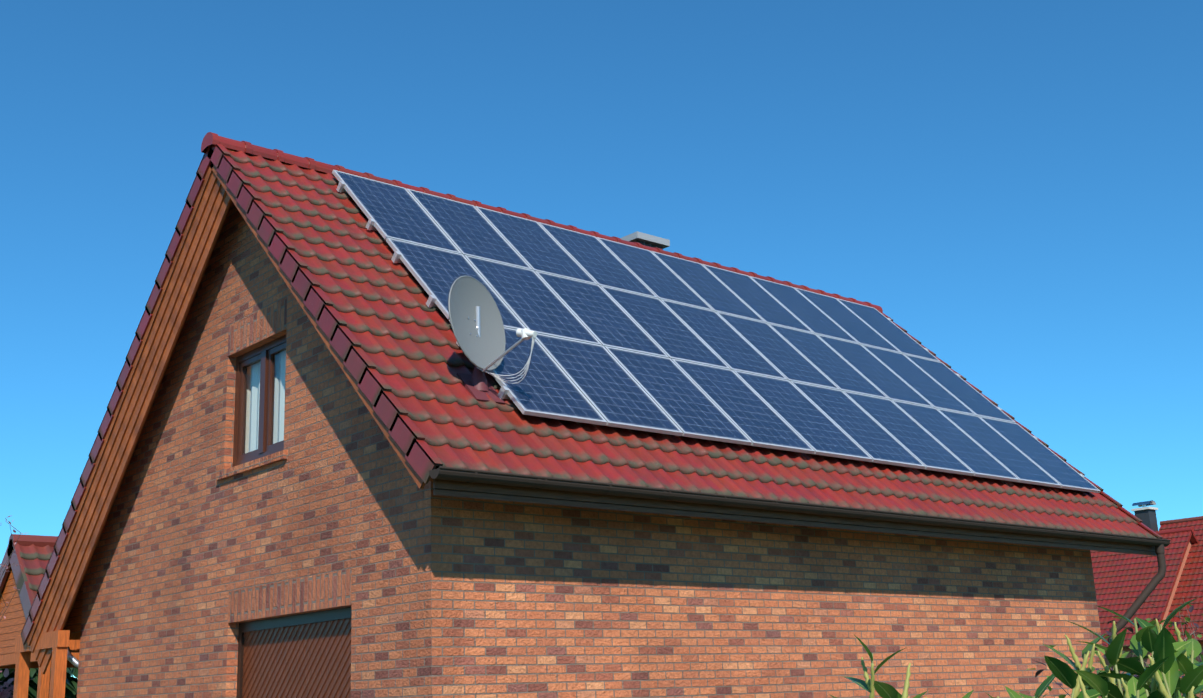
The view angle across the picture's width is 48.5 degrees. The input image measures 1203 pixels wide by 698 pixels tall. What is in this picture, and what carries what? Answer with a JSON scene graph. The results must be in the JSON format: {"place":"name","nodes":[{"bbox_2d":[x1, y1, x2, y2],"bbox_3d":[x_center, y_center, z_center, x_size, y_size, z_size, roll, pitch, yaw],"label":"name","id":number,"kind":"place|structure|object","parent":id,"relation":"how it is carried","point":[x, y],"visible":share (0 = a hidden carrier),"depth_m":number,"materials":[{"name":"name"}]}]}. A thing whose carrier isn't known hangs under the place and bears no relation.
{"place":"outdoors","nodes":[
{"label":"outdoors","id":0,"kind":"place"},
{"bbox_2d":[0,0,1202,677],"label":"sky","id":1,"kind":"structure","parent":0,"point":[1016,185],"materials":[{"name":"blue"}]},
{"bbox_2d":[1179,599,1201,661],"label":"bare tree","id":2,"kind":"object","parent":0,"point":[1189,632],"visible":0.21,"depth_m":10.66,"materials":[{"name":"brown plant"}]},
{"label":"ground","id":3,"kind":"structure","parent":0,"visible":0},
{"bbox_2d":[0,516,25,620],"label":"blossom twigs","id":4,"kind":"object","parent":3,"relation":"on","point":[5,565],"visible":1,"depth_m":14.18,"materials":[{"name":"brown plant"}]},
{"bbox_2d":[0,669,32,697],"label":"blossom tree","id":5,"kind":"object","parent":3,"relation":"on","point":[4,693],"visible":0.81,"depth_m":21.20,"materials":[{"name":"purple plant"}]},
{"bbox_2d":[0,668,50,697],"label":"conifer","id":6,"kind":"object","parent":3,"relation":"on","point":[33,685],"visible":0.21,"depth_m":35.17,"materials":[{"name":"green plant"}]},
{"bbox_2d":[0,534,78,697],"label":"neighbouring house","id":7,"kind":"structure","parent":3,"relation":"on","point":[16,614],"depth_m":19.83,"materials":[{"name":"brown wood"}]},
{"bbox_2d":[17,543,53,600],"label":"roof front","id":8,"kind":"structure","parent":7,"relation":"on","point":[35,559],"depth_m":19.86,"materials":[{"name":"red tile"}]},
{"bbox_2d":[13,630,79,697],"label":"carport frame","id":9,"kind":"object","parent":3,"relation":"on","point":[59,642],"visible":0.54,"depth_m":16.77,"materials":[{"name":"brown wood"}]},
{"bbox_2d":[67,635,78,667],"bbox_3d":[-6.662,3.806,16.839,0.281,0.474,0.095,-1,-15,-5],"label":"carport downpipe","id":10,"kind":"object","parent":9,"relation":"attached to","point":[72,659],"visible":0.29,"depth_m":16.77,"materials":[{"name":"grey metal"}]},
{"bbox_2d":[49,668,75,697],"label":"conifer","id":11,"kind":"object","parent":3,"relation":"on","point":[68,693],"visible":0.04,"depth_m":37.88,"materials":[{"name":"green plant"}]},
{"bbox_2d":[65,668,77,697],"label":"conifer","id":12,"kind":"object","parent":3,"relation":"on","point":[74,671],"visible":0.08,"depth_m":40.01,"materials":[{"name":"green plant"}]},
{"bbox_2d":[77,203,461,697],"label":"gable wall","id":13,"kind":"structure","parent":3,"relation":"on","point":[188,542],"depth_m":13.88,"materials":[{"name":"brick"}]},
{"bbox_2d":[216,450,287,480],"bbox_3d":[-3.603,1.210,13.917,0.175,0.115,1.522,10,-19,-40],"label":"window sill","id":14,"kind":"structure","parent":13,"relation":"attached to","point":[253,464],"depth_m":13.79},
{"bbox_2d":[233,335,285,466],"bbox_3d":[-3.558,0.559,14.143,0.082,1.255,1.340,10,-19,-40],"label":"window frame","id":15,"kind":"object","parent":13,"relation":"attached to","point":[264,353],"visible":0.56,"depth_m":14.19,"materials":[{"name":"brown wood"}]},
{"bbox_2d":[242,351,285,453],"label":"curtains","id":16,"kind":"object","parent":15,"relation":"in","point":[258,403],"depth_m":14.23,"materials":[{"name":"white fabric"}]},
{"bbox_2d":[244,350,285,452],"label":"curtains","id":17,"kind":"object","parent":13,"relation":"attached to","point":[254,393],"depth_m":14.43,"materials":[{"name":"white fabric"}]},
{"bbox_2d":[228,299,351,622],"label":"soldier courses","id":18,"kind":"object","parent":13,"relation":"attached to","point":[319,591],"visible":1,"depth_m":13.22,"materials":[{"name":"brick"}]},
{"bbox_2d":[236,607,351,697],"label":"garage door frame","id":19,"kind":"object","parent":13,"relation":"attached to","point":[308,618],"visible":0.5,"depth_m":13.22,"materials":[{"name":"brown wood"}]},
{"bbox_2d":[242,618,350,697],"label":"garage door","id":20,"kind":"structure","parent":19,"relation":"in","point":[311,660],"depth_m":12.87,"materials":[{"name":"brown"}]},
{"bbox_2d":[460,498,1093,697],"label":"side walls","id":21,"kind":"structure","parent":3,"relation":"on","point":[565,602],"depth_m":13.45,"materials":[{"name":"brick"}]},
{"bbox_2d":[69,147,437,639],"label":"roof deck","id":22,"kind":"structure","parent":21,"relation":"on","point":[75,636],"depth_m":17.61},
{"bbox_2d":[64,581,83,632],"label":"carport gable boards","id":23,"kind":"object","parent":22,"relation":"attached to","point":[73,624],"visible":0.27,"depth_m":17.10,"materials":[{"name":"brown wood"}]},
{"bbox_2d":[27,148,432,673],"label":"barge boards","id":24,"kind":"object","parent":22,"relation":"attached to","point":[216,199],"visible":0.25,"depth_m":15.62,"materials":[{"name":"brown wood"}]},
{"bbox_2d":[201,132,882,312],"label":"ridge caps","id":25,"kind":"object","parent":22,"relation":"on","point":[210,138],"visible":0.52,"depth_m":16.68,"materials":[{"name":"red tile"}]},
{"bbox_2d":[21,144,1162,644],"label":"verge tiles","id":26,"kind":"object","parent":22,"relation":"attached to","point":[421,458],"visible":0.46,"depth_m":13.66,"materials":[{"name":"red tile"}]},
{"bbox_2d":[620,231,669,249],"bbox_3d":[0.579,-0.859,19.871,0.660,1.805,0.680,10,-19,-40],"label":"chimney","id":27,"kind":"object","parent":22,"relation":"on","point":[645,239],"visible":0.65,"depth_m":19.78,"materials":[{"name":"grey stone"}]},
{"bbox_2d":[226,148,1156,537],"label":"roof tiles","id":28,"kind":"object","parent":22,"relation":"attached to","point":[400,330],"visible":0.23,"depth_m":13.37,"materials":[{"name":"red tile"}]},
{"bbox_2d":[448,275,536,404],"bbox_3d":[-0.980,-0.097,12.367,0.799,1.243,0.725,-2,-15,0],"label":"satellite dish","id":29,"kind":"object","parent":28,"relation":"on","point":[476,321],"visible":0.98,"depth_m":12.38,"materials":[{"name":"grey metal"}]},
{"bbox_2d":[336,181,1084,477],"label":"mounting brackets","id":30,"kind":"object","parent":28,"relation":"on","point":[503,390],"visible":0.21,"depth_m":14.12,"materials":[{"name":"silver metal"}]},
{"bbox_2d":[332,170,1100,492],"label":"solar panels","id":31,"kind":"object","parent":30,"relation":"attached to","point":[632,337],"visible":0.98,"depth_m":16.11,"materials":[{"name":"blue glass"}]},
{"bbox_2d":[433,479,1156,555],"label":"gutter","id":32,"kind":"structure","parent":22,"relation":"attached to","point":[460,489],"depth_m":13.00,"materials":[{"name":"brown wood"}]},
{"bbox_2d":[429,466,1170,683],"bbox_3d":[3.059,3.281,14.197,11.900,3.095,0.691,10,-19,-40],"label":"gutter and downpipe","id":33,"kind":"object","parent":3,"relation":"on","point":[500,478],"visible":0.96,"depth_m":13.20,"materials":[{"name":"brown metal"}]},
{"bbox_2d":[830,597,1202,697],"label":"shrub leaves","id":34,"kind":"object","parent":3,"relation":"on","point":[1171,663],"visible":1,"depth_m":3.10,"materials":[{"name":"green plant"}]},
{"bbox_2d":[1079,549,1104,697],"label":"gable wall","id":35,"kind":"structure","parent":3,"relation":"on","point":[1089,591],"depth_m":17.84,"materials":[{"name":"brick"}]},
{"bbox_2d":[1026,604,1202,697],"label":"mixed shrubs","id":36,"kind":"object","parent":3,"relation":"on","point":[1153,622],"visible":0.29,"depth_m":7.47,"materials":[{"name":"green plant"}]},
{"bbox_2d":[1104,500,1202,697],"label":"neighbour house","id":37,"kind":"structure","parent":3,"relation":"on","point":[1146,515],"depth_m":58.01,"materials":[{"name":"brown wood"}]},
{"bbox_2d":[1090,531,1190,647],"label":"neighbour roof","id":38,"kind":"structure","parent":37,"relation":"on","point":[1122,581],"depth_m":57.09,"materials":[{"name":"red tile"}]},
{"bbox_2d":[1159,520,1202,641],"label":"neighbour roof","id":39,"kind":"structure","parent":37,"relation":"on","point":[1190,586],"depth_m":55.86,"materials":[{"name":"red tile"}]}
]}

